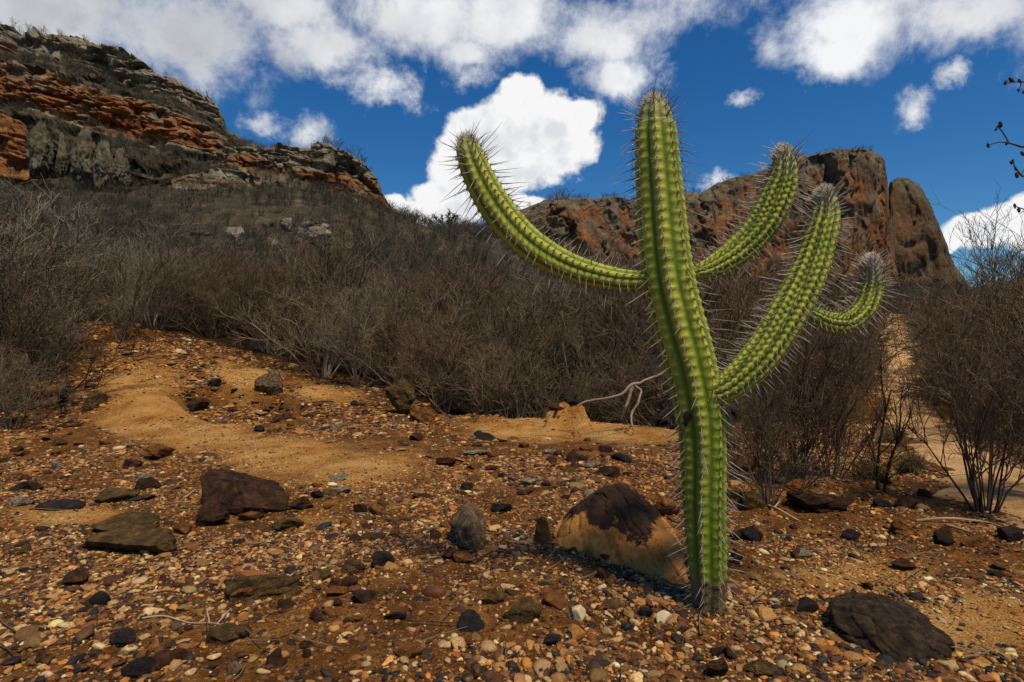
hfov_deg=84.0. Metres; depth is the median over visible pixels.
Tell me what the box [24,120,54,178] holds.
rock tower
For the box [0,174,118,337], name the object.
shrub
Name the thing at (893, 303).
shrub
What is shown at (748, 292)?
shrub
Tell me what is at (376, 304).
shrub
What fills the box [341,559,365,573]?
rock
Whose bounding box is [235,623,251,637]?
stone
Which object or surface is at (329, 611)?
stone
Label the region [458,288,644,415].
shrub
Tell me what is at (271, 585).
rock
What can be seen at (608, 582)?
stone
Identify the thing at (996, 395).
shrub
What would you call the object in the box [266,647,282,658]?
rock
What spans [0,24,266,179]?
cliff
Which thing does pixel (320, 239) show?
bare tree
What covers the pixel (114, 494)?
rock
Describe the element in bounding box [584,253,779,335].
shrub
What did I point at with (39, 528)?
stone
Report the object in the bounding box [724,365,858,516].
shrub
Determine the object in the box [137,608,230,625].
dry twig
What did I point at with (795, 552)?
stone
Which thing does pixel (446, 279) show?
shrub
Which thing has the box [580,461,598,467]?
rock
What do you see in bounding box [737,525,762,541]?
rock
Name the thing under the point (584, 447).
stone
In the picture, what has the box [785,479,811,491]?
rock
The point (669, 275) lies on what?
cactus
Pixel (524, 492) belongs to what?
stone
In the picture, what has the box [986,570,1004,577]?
stone
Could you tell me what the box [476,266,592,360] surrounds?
shrub
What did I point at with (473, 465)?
rock
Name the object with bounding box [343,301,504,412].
shrub
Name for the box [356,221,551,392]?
shrub
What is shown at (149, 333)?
rock
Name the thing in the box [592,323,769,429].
shrub
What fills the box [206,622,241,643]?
rock
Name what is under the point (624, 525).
boulder
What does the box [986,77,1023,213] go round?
bare tree
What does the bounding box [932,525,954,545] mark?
rock
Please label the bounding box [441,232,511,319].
bare tree
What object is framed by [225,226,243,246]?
rock
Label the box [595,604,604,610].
rock
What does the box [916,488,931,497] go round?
stone
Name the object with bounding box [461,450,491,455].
rock
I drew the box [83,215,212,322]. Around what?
shrub
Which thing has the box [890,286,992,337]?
shrub
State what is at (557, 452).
stone
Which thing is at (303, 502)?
rock
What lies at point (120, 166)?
rock tower
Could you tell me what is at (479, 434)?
rock
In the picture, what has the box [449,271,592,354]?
shrub
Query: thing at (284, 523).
rock
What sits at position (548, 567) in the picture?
twig litter
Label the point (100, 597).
rock
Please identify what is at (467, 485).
stone
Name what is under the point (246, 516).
stone
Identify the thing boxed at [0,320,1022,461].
gravel
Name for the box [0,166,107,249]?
bare tree
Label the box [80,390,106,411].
rock
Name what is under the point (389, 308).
shrub
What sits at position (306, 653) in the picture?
stone
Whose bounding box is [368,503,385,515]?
stone
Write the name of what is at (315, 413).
stone
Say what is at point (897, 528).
rock
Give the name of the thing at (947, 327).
shrub
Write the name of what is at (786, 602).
stone
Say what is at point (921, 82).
sky
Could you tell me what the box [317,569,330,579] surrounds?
stone
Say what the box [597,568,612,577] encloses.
stone
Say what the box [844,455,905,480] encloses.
grass tuft
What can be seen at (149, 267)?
shrub
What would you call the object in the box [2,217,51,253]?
shrub
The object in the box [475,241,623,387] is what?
shrub
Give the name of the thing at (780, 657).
stone
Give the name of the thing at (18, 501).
rock
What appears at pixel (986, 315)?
shrub
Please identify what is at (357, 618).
stone
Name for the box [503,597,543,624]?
rock
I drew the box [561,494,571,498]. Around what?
stone
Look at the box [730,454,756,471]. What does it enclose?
rock
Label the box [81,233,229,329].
shrub
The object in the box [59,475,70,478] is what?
stone
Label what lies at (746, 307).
shrub
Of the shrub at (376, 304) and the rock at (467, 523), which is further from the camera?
the shrub at (376, 304)
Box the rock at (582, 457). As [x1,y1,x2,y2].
[578,455,587,460]
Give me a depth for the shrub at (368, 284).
19.80 m
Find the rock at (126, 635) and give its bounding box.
[109,626,135,643]
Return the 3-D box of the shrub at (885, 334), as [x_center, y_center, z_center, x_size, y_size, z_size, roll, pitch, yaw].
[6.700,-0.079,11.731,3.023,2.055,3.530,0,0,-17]
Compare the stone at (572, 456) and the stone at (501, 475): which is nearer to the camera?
the stone at (501, 475)
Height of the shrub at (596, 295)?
3.202 m
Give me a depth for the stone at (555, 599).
2.13 m
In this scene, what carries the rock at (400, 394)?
on the ground
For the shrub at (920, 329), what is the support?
on the ground
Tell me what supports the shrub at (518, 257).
on the ground
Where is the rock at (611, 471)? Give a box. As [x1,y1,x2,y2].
[594,466,620,477]
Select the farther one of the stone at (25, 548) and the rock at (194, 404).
the rock at (194, 404)
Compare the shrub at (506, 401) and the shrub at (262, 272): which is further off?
the shrub at (262, 272)
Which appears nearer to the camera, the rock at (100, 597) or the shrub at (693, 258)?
the rock at (100, 597)
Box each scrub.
[0,16,894,284]
[0,150,994,333]
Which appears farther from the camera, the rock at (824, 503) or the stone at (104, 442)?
the stone at (104, 442)
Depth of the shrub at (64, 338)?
8.57 m
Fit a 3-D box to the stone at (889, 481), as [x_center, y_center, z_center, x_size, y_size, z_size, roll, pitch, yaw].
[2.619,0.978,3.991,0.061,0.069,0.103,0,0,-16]
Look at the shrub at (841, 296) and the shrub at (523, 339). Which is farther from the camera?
the shrub at (841, 296)
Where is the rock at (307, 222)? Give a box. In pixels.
[300,221,313,227]
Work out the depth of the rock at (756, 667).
1.69 m
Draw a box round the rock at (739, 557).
[730,548,742,561]
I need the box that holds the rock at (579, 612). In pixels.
[572,605,585,620]
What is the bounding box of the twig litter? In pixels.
[0,329,1023,681]
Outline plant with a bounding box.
[54,384,71,414]
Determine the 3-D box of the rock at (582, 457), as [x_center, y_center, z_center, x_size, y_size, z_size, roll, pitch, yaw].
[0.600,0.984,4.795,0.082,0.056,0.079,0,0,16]
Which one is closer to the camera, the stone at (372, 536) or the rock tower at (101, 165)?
the stone at (372, 536)
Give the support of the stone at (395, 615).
on the ground
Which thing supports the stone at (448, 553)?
on the ground
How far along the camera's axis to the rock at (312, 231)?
45.90 m
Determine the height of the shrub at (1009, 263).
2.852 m
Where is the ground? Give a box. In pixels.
[0,153,1023,681]
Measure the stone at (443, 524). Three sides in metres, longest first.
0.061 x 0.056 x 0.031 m
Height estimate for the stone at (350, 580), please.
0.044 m
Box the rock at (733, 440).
[726,430,739,448]
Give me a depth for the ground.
3.50 m
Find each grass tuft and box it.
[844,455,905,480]
[868,423,922,446]
[885,448,941,475]
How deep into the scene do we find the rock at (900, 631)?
1.86 m
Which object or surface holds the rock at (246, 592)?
on the ground
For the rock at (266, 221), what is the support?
on the ground
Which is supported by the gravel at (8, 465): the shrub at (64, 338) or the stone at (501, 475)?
the stone at (501, 475)
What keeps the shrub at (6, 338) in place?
on the ground
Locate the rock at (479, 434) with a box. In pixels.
[474,430,495,440]
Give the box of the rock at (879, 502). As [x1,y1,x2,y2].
[873,498,891,506]
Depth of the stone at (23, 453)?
5.22 m
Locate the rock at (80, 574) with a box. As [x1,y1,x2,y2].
[62,566,89,584]
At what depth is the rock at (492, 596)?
2.16 m
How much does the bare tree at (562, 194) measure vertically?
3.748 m
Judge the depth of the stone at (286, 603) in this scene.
2.16 m
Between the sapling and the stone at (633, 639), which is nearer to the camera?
the stone at (633, 639)
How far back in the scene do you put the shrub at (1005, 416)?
3.58 m
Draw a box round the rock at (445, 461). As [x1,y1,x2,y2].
[436,457,455,465]
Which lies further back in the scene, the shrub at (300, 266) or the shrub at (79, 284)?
the shrub at (300, 266)
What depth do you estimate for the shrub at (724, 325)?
7.92 m
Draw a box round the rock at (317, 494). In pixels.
[310,490,323,497]
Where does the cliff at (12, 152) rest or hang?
on the ground
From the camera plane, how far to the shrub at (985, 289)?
14.67 m
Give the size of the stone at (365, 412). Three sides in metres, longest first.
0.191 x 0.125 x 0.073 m
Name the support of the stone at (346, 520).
on the gravel at (8, 465)
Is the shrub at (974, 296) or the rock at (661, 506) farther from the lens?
the shrub at (974, 296)
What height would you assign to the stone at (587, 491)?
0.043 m
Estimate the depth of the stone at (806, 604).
2.06 m
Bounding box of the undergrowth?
[14,247,988,423]
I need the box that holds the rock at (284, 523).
[272,516,303,531]
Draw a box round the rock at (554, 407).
[548,403,564,410]
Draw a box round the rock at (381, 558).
[372,551,394,568]
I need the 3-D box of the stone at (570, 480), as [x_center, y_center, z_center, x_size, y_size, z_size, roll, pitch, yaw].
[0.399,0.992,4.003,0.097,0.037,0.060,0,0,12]
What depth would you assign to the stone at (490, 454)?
4.94 m
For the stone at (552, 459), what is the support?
on the ground
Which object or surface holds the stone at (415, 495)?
on the gravel at (8, 465)
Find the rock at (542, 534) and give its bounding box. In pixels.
[534,516,552,543]
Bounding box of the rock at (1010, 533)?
[996,525,1023,541]
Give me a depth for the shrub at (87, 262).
12.26 m
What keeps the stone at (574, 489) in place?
on the ground
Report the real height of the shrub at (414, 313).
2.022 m
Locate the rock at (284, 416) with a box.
[270,411,296,422]
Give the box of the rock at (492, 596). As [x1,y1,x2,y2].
[483,589,505,604]
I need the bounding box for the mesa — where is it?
[522,148,899,283]
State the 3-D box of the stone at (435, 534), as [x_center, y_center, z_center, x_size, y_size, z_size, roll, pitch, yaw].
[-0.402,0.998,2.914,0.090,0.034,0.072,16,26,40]
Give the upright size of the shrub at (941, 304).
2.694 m
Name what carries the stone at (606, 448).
on the ground
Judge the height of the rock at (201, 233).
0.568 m
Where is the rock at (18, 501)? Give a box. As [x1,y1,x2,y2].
[8,496,33,506]
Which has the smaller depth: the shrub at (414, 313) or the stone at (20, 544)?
the stone at (20, 544)
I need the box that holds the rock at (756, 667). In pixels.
[742,659,776,675]
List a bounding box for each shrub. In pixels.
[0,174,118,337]
[0,190,125,332]
[0,199,91,302]
[0,220,134,280]
[0,228,182,412]
[0,231,186,368]
[0,239,132,329]
[0,260,109,381]
[0,291,94,396]
[0,337,95,429]
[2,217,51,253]
[3,237,92,332]
[3,308,78,379]
[21,229,149,322]
[30,230,139,295]
[46,235,127,263]
[58,231,128,274]
[59,236,120,269]
[68,268,161,340]
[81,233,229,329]
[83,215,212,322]
[87,226,245,318]
[93,232,159,303]
[110,242,150,281]
[116,250,209,313]
[141,249,263,338]
[143,231,301,329]
[180,262,384,353]
[199,238,369,340]
[201,266,423,377]
[214,248,307,301]
[237,213,425,349]
[261,261,363,333]
[275,262,372,326]
[279,248,314,284]
[285,272,413,363]
[291,274,408,386]
[306,280,501,389]
[308,272,456,376]
[339,251,429,341]
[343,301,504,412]
[347,268,448,315]
[350,265,397,298]
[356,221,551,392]
[364,278,502,412]
[368,323,576,418]
[372,266,422,288]
[374,290,568,418]
[380,264,495,335]
[404,278,572,390]
[412,274,499,313]
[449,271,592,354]
[453,245,574,313]
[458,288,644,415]
[459,309,577,420]
[471,268,602,358]
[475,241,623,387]
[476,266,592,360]
[502,251,637,324]
[503,340,658,422]
[509,216,809,378]
[521,289,665,418]
[537,278,617,365]
[544,215,934,420]
[560,311,719,428]
[574,252,739,359]
[577,311,673,426]
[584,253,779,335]
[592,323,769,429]
[606,244,843,400]
[627,232,725,295]
[632,225,869,392]
[697,273,864,404]
[698,260,834,352]
[706,269,928,379]
[707,237,869,420]
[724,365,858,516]
[733,265,940,494]
[736,300,909,489]
[762,284,924,410]
[819,302,916,377]
[820,270,881,346]
[825,227,922,346]
[870,265,1023,377]
[871,244,1023,513]
[878,258,1022,396]
[882,275,1018,377]
[890,247,1023,425]
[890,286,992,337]
[894,260,1023,345]
[895,296,1023,426]
[908,275,1023,408]
[909,275,996,355]
[928,227,1023,342]
[931,262,1023,331]
[950,276,993,302]
[960,263,1023,298]
[961,302,1023,463]
[968,267,1022,386]
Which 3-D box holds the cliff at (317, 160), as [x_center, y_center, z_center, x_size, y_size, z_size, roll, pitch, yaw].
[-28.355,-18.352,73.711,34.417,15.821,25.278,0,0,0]
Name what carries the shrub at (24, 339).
on the ground
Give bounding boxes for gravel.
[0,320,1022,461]
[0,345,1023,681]
[0,451,1023,555]
[0,523,1023,681]
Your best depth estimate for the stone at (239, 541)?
2.80 m
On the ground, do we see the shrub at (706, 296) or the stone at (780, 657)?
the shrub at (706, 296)
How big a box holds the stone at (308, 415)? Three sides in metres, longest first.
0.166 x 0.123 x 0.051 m
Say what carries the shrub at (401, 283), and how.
on the ground
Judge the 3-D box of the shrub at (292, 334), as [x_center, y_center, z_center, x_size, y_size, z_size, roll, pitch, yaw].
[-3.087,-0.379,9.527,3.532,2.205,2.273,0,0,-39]
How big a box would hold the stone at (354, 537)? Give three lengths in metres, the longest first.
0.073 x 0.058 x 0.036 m
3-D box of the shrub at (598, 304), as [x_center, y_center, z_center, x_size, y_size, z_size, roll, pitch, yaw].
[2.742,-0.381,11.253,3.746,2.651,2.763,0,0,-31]
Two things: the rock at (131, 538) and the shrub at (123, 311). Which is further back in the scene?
the shrub at (123, 311)
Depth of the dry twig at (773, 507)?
3.30 m
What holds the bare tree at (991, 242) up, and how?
on the ground
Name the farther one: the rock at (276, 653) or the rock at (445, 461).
the rock at (445, 461)
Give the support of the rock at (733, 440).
on the ground
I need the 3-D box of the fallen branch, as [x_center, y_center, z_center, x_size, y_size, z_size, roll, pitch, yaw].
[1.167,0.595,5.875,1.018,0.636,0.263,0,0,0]
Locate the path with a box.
[870,313,1023,533]
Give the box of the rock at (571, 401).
[563,398,578,404]
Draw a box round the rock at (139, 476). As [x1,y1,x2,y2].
[133,473,154,480]
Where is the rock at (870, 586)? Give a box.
[861,582,873,589]
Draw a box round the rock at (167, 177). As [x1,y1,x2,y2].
[159,174,175,185]
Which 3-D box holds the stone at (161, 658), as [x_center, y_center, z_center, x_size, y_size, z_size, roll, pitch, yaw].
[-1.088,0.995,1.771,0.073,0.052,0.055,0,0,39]
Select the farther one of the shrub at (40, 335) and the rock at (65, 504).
the shrub at (40, 335)
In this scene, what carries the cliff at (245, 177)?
on the ground
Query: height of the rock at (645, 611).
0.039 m
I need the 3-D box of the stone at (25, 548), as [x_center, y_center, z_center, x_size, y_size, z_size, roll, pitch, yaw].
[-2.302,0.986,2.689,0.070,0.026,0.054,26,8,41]
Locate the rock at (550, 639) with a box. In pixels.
[543,634,559,644]
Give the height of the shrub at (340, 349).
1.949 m
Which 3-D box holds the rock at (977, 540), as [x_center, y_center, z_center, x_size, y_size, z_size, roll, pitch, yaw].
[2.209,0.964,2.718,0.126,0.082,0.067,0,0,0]
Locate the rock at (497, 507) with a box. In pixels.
[491,503,512,512]
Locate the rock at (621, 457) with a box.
[611,453,632,461]
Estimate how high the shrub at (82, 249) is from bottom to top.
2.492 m
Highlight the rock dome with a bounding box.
[888,177,965,286]
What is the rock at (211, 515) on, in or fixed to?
on the ground
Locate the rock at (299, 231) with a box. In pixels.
[298,227,306,238]
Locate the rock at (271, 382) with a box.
[254,370,283,393]
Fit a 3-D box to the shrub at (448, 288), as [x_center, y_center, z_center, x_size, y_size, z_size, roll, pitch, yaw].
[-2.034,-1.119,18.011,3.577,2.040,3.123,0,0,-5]
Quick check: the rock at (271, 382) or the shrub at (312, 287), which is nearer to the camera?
the rock at (271, 382)
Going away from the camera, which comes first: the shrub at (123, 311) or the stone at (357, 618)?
the stone at (357, 618)
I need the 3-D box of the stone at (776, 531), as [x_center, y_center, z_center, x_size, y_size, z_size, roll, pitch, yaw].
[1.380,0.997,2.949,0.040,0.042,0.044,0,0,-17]
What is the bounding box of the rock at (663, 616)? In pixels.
[656,610,671,622]
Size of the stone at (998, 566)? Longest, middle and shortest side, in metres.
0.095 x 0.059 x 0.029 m
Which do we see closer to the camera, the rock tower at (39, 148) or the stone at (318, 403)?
the stone at (318, 403)
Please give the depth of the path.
4.91 m
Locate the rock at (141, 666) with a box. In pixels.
[121,656,154,677]
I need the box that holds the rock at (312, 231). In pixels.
[304,226,332,242]
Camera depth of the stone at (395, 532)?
2.91 m
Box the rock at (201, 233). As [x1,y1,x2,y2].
[187,229,212,234]
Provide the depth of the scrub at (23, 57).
69.09 m
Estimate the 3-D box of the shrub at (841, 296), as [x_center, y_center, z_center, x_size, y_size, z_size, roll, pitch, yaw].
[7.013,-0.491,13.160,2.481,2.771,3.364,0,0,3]
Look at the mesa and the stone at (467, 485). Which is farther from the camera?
the mesa
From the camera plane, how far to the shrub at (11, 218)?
10.74 m
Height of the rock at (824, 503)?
0.159 m
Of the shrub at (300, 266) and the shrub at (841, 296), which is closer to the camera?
the shrub at (841, 296)
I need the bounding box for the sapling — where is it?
[835,338,927,491]
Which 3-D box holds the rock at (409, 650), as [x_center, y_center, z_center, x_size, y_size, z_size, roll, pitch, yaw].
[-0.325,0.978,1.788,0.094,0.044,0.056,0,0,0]
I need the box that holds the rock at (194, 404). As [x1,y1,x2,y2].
[186,398,210,411]
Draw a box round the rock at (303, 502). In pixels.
[285,496,313,509]
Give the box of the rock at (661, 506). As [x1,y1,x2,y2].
[654,496,679,514]
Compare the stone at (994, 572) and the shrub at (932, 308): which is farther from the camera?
the shrub at (932, 308)
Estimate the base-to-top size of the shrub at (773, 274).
3.161 m
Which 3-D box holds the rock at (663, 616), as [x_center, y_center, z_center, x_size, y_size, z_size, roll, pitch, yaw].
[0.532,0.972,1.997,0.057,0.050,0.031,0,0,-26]
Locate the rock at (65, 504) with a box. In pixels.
[35,499,85,510]
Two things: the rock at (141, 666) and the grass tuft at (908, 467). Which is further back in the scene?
the grass tuft at (908, 467)
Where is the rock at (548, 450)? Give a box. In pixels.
[543,449,555,452]
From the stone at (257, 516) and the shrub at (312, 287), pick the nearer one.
the stone at (257, 516)
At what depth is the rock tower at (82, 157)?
59.27 m
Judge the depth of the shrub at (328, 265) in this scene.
11.67 m
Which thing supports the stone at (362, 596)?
on the ground
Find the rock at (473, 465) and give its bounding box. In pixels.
[466,462,480,468]
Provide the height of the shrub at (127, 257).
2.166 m
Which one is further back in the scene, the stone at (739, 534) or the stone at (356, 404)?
the stone at (356, 404)
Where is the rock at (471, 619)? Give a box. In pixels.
[456,609,484,631]
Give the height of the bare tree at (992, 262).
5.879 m
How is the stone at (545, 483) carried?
on the gravel at (8, 465)
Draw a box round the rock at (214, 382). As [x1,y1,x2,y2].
[208,378,221,386]
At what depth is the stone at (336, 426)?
6.34 m
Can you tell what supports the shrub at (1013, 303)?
on the ground
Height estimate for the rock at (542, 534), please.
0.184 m
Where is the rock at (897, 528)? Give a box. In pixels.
[888,519,918,536]
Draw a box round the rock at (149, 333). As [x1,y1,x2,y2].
[143,329,153,341]
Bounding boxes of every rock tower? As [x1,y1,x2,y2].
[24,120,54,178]
[55,133,69,176]
[69,124,94,189]
[91,139,114,191]
[108,147,132,190]
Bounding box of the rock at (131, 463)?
[122,459,143,467]
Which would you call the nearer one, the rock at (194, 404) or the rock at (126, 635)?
the rock at (126, 635)
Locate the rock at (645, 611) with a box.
[639,607,652,616]
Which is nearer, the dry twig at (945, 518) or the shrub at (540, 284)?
the dry twig at (945, 518)
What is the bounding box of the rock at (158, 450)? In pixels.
[143,444,175,457]
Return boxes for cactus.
[431,75,913,612]
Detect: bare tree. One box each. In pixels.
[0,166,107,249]
[29,194,97,252]
[275,225,394,290]
[430,209,460,229]
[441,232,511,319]
[539,184,575,199]
[925,178,1023,292]
[953,205,1023,295]
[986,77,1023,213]
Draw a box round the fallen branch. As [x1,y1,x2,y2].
[577,371,665,430]
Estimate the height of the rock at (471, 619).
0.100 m
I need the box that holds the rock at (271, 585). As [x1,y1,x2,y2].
[224,573,300,601]
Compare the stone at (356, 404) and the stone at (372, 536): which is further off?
the stone at (356, 404)
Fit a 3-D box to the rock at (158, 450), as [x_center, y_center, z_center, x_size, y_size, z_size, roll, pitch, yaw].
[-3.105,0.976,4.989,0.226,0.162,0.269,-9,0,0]
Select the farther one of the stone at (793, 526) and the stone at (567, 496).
the stone at (567, 496)
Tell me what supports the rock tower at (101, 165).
on the ground
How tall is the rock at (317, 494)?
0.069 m
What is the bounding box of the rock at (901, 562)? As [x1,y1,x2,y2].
[890,557,916,567]
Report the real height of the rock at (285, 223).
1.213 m
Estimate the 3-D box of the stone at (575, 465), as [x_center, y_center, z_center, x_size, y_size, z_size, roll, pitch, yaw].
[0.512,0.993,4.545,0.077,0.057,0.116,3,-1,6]
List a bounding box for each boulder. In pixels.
[200,469,289,512]
[552,482,687,584]
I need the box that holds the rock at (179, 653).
[170,648,188,659]
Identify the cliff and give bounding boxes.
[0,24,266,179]
[0,113,29,179]
[171,168,261,190]
[203,141,406,219]
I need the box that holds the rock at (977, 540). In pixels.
[961,533,988,547]
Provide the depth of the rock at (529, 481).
3.94 m
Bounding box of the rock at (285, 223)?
[279,218,291,229]
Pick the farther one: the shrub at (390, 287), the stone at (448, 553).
the shrub at (390, 287)
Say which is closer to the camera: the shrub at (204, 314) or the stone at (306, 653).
the stone at (306, 653)
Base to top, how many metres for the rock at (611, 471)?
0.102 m
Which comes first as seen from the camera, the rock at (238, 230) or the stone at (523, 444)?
the stone at (523, 444)
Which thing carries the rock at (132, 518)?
on the ground
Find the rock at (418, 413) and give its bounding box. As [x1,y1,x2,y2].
[409,405,434,421]
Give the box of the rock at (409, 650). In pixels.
[393,641,423,658]
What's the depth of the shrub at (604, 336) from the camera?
8.66 m
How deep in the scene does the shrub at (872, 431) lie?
4.05 m
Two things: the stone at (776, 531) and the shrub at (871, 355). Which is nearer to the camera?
the stone at (776, 531)
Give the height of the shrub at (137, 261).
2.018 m
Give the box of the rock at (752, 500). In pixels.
[737,491,764,509]
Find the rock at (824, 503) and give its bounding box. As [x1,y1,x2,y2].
[786,490,851,512]
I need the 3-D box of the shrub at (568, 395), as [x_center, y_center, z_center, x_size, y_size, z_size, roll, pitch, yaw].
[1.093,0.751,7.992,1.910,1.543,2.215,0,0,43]
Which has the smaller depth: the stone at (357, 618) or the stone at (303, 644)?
the stone at (303, 644)
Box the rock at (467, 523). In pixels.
[449,502,485,551]
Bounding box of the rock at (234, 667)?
[226,661,241,675]
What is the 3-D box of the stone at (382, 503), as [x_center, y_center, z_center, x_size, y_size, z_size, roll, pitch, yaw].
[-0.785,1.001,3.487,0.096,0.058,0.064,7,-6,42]
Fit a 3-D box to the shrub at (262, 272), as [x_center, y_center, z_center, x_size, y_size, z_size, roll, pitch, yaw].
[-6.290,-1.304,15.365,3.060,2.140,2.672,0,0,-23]
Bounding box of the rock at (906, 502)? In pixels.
[892,497,917,508]
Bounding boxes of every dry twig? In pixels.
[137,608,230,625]
[767,499,798,520]
[916,517,1002,533]
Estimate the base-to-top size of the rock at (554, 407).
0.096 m
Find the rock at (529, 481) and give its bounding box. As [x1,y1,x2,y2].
[520,477,537,484]
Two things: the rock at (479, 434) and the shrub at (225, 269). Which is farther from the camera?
the shrub at (225, 269)
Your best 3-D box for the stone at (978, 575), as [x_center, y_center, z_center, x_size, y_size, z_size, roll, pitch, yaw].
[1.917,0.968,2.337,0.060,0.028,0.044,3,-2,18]
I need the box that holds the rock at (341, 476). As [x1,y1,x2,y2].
[330,472,347,480]
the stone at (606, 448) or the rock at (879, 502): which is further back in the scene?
the stone at (606, 448)
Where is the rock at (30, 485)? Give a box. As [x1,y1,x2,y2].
[21,481,43,490]
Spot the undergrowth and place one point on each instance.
(183, 316)
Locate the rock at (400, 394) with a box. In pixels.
[384,378,415,413]
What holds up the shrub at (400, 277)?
on the ground
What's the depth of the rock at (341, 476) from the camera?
4.08 m
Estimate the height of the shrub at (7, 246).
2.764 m
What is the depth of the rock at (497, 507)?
3.30 m
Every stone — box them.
[8,446,23,451]
[8,482,23,490]
[13,450,29,455]
[14,540,29,547]
[17,474,32,480]
[17,543,31,552]
[33,526,50,530]
[34,651,49,661]
[37,474,56,479]
[49,450,61,454]
[51,438,67,445]
[51,460,61,467]
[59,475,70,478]
[99,440,110,444]
[134,477,161,489]
[152,649,171,669]
[158,574,166,581]
[163,479,181,484]
[170,621,184,629]
[221,466,230,469]
[227,407,238,411]
[233,538,245,544]
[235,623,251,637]
[237,511,259,520]
[251,513,264,520]
[266,657,287,667]
[267,428,277,431]
[269,637,279,643]
[277,598,295,609]
[299,640,312,648]
[302,648,311,657]
[303,414,314,417]
[307,410,319,415]
[309,609,322,622]
[311,401,321,406]
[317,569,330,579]
[321,489,339,495]
[322,606,336,617]
[326,586,348,594]
[329,577,343,585]
[331,424,343,429]
[332,486,350,493]
[333,598,341,605]
[339,517,351,525]
[342,574,358,586]
[349,534,361,541]
[350,402,363,405]
[351,615,363,620]
[352,590,375,603]
[353,504,366,513]
[361,523,369,528]
[361,532,387,540]
[362,409,370,415]
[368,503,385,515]
[377,499,389,507]
[384,611,406,619]
[390,528,399,536]
[409,434,422,440]
[412,493,420,496]
[419,493,433,497]
[430,529,441,539]
[440,521,449,527]
[443,548,455,557]
[452,551,473,562]
[460,482,473,489]
[469,474,479,481]
[484,465,500,469]
[487,452,495,457]
[498,473,506,477]
[517,489,532,494]
[519,442,529,447]
[540,481,550,485]
[543,590,569,609]
[546,456,556,462]
[553,450,561,454]
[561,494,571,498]
[563,479,575,482]
[564,465,576,472]
[566,450,578,462]
[571,462,580,468]
[571,475,580,481]
[571,486,578,492]
[579,444,592,450]
[583,489,594,494]
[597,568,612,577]
[598,445,611,452]
[599,453,614,456]
[601,597,620,609]
[604,578,613,585]
[622,471,633,475]
[629,637,638,642]
[710,646,725,656]
[724,646,736,658]
[729,531,741,539]
[773,529,782,533]
[775,655,789,662]
[780,599,793,605]
[789,523,797,528]
[791,545,803,558]
[791,548,813,557]
[796,596,818,612]
[840,528,860,539]
[879,476,891,484]
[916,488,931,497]
[969,572,985,579]
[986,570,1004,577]
[989,563,1005,569]
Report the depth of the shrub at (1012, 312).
7.28 m
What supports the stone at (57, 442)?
on the ground
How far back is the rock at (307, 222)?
49.20 m
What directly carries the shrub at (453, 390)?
on the ground
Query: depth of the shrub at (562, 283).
14.13 m
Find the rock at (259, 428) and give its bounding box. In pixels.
[254,425,264,431]
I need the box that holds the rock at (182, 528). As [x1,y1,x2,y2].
[173,523,191,534]
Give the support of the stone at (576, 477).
on the ground
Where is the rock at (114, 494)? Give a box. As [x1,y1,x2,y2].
[93,488,139,501]
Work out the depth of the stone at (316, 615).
2.06 m
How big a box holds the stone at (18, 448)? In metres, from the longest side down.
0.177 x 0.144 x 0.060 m
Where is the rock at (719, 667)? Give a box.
[706,657,728,676]
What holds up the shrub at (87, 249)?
on the ground
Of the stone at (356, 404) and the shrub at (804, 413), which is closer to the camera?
the shrub at (804, 413)
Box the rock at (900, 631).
[826,592,955,662]
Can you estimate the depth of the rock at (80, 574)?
2.33 m
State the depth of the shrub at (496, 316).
9.72 m
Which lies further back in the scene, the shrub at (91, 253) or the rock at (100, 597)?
the shrub at (91, 253)
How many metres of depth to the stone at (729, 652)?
1.79 m
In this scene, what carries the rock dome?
on the ground
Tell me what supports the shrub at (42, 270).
on the ground
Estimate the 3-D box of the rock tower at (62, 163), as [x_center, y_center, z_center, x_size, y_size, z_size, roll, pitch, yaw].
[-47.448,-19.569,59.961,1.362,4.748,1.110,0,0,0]
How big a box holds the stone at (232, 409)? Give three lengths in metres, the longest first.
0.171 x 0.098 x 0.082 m
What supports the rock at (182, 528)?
on the ground
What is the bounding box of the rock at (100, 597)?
[89,590,110,605]
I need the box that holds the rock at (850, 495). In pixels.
[841,492,856,502]
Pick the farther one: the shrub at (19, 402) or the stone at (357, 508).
the shrub at (19, 402)
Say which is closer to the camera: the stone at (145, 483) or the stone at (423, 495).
the stone at (423, 495)
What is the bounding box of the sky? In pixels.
[0,0,1023,286]
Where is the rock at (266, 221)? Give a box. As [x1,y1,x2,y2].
[262,219,273,227]
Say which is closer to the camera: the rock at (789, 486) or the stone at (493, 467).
the rock at (789, 486)
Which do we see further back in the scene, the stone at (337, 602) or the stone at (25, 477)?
the stone at (25, 477)
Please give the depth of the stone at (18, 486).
3.83 m
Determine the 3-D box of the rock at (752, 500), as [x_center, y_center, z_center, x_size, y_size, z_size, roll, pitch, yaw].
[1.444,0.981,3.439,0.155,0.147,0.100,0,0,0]
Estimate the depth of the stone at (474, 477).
4.05 m
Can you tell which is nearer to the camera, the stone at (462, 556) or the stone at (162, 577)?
the stone at (162, 577)
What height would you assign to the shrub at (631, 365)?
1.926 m
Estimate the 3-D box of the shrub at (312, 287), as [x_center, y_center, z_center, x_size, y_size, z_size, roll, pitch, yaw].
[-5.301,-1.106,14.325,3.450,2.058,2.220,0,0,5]
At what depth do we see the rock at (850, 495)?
3.50 m

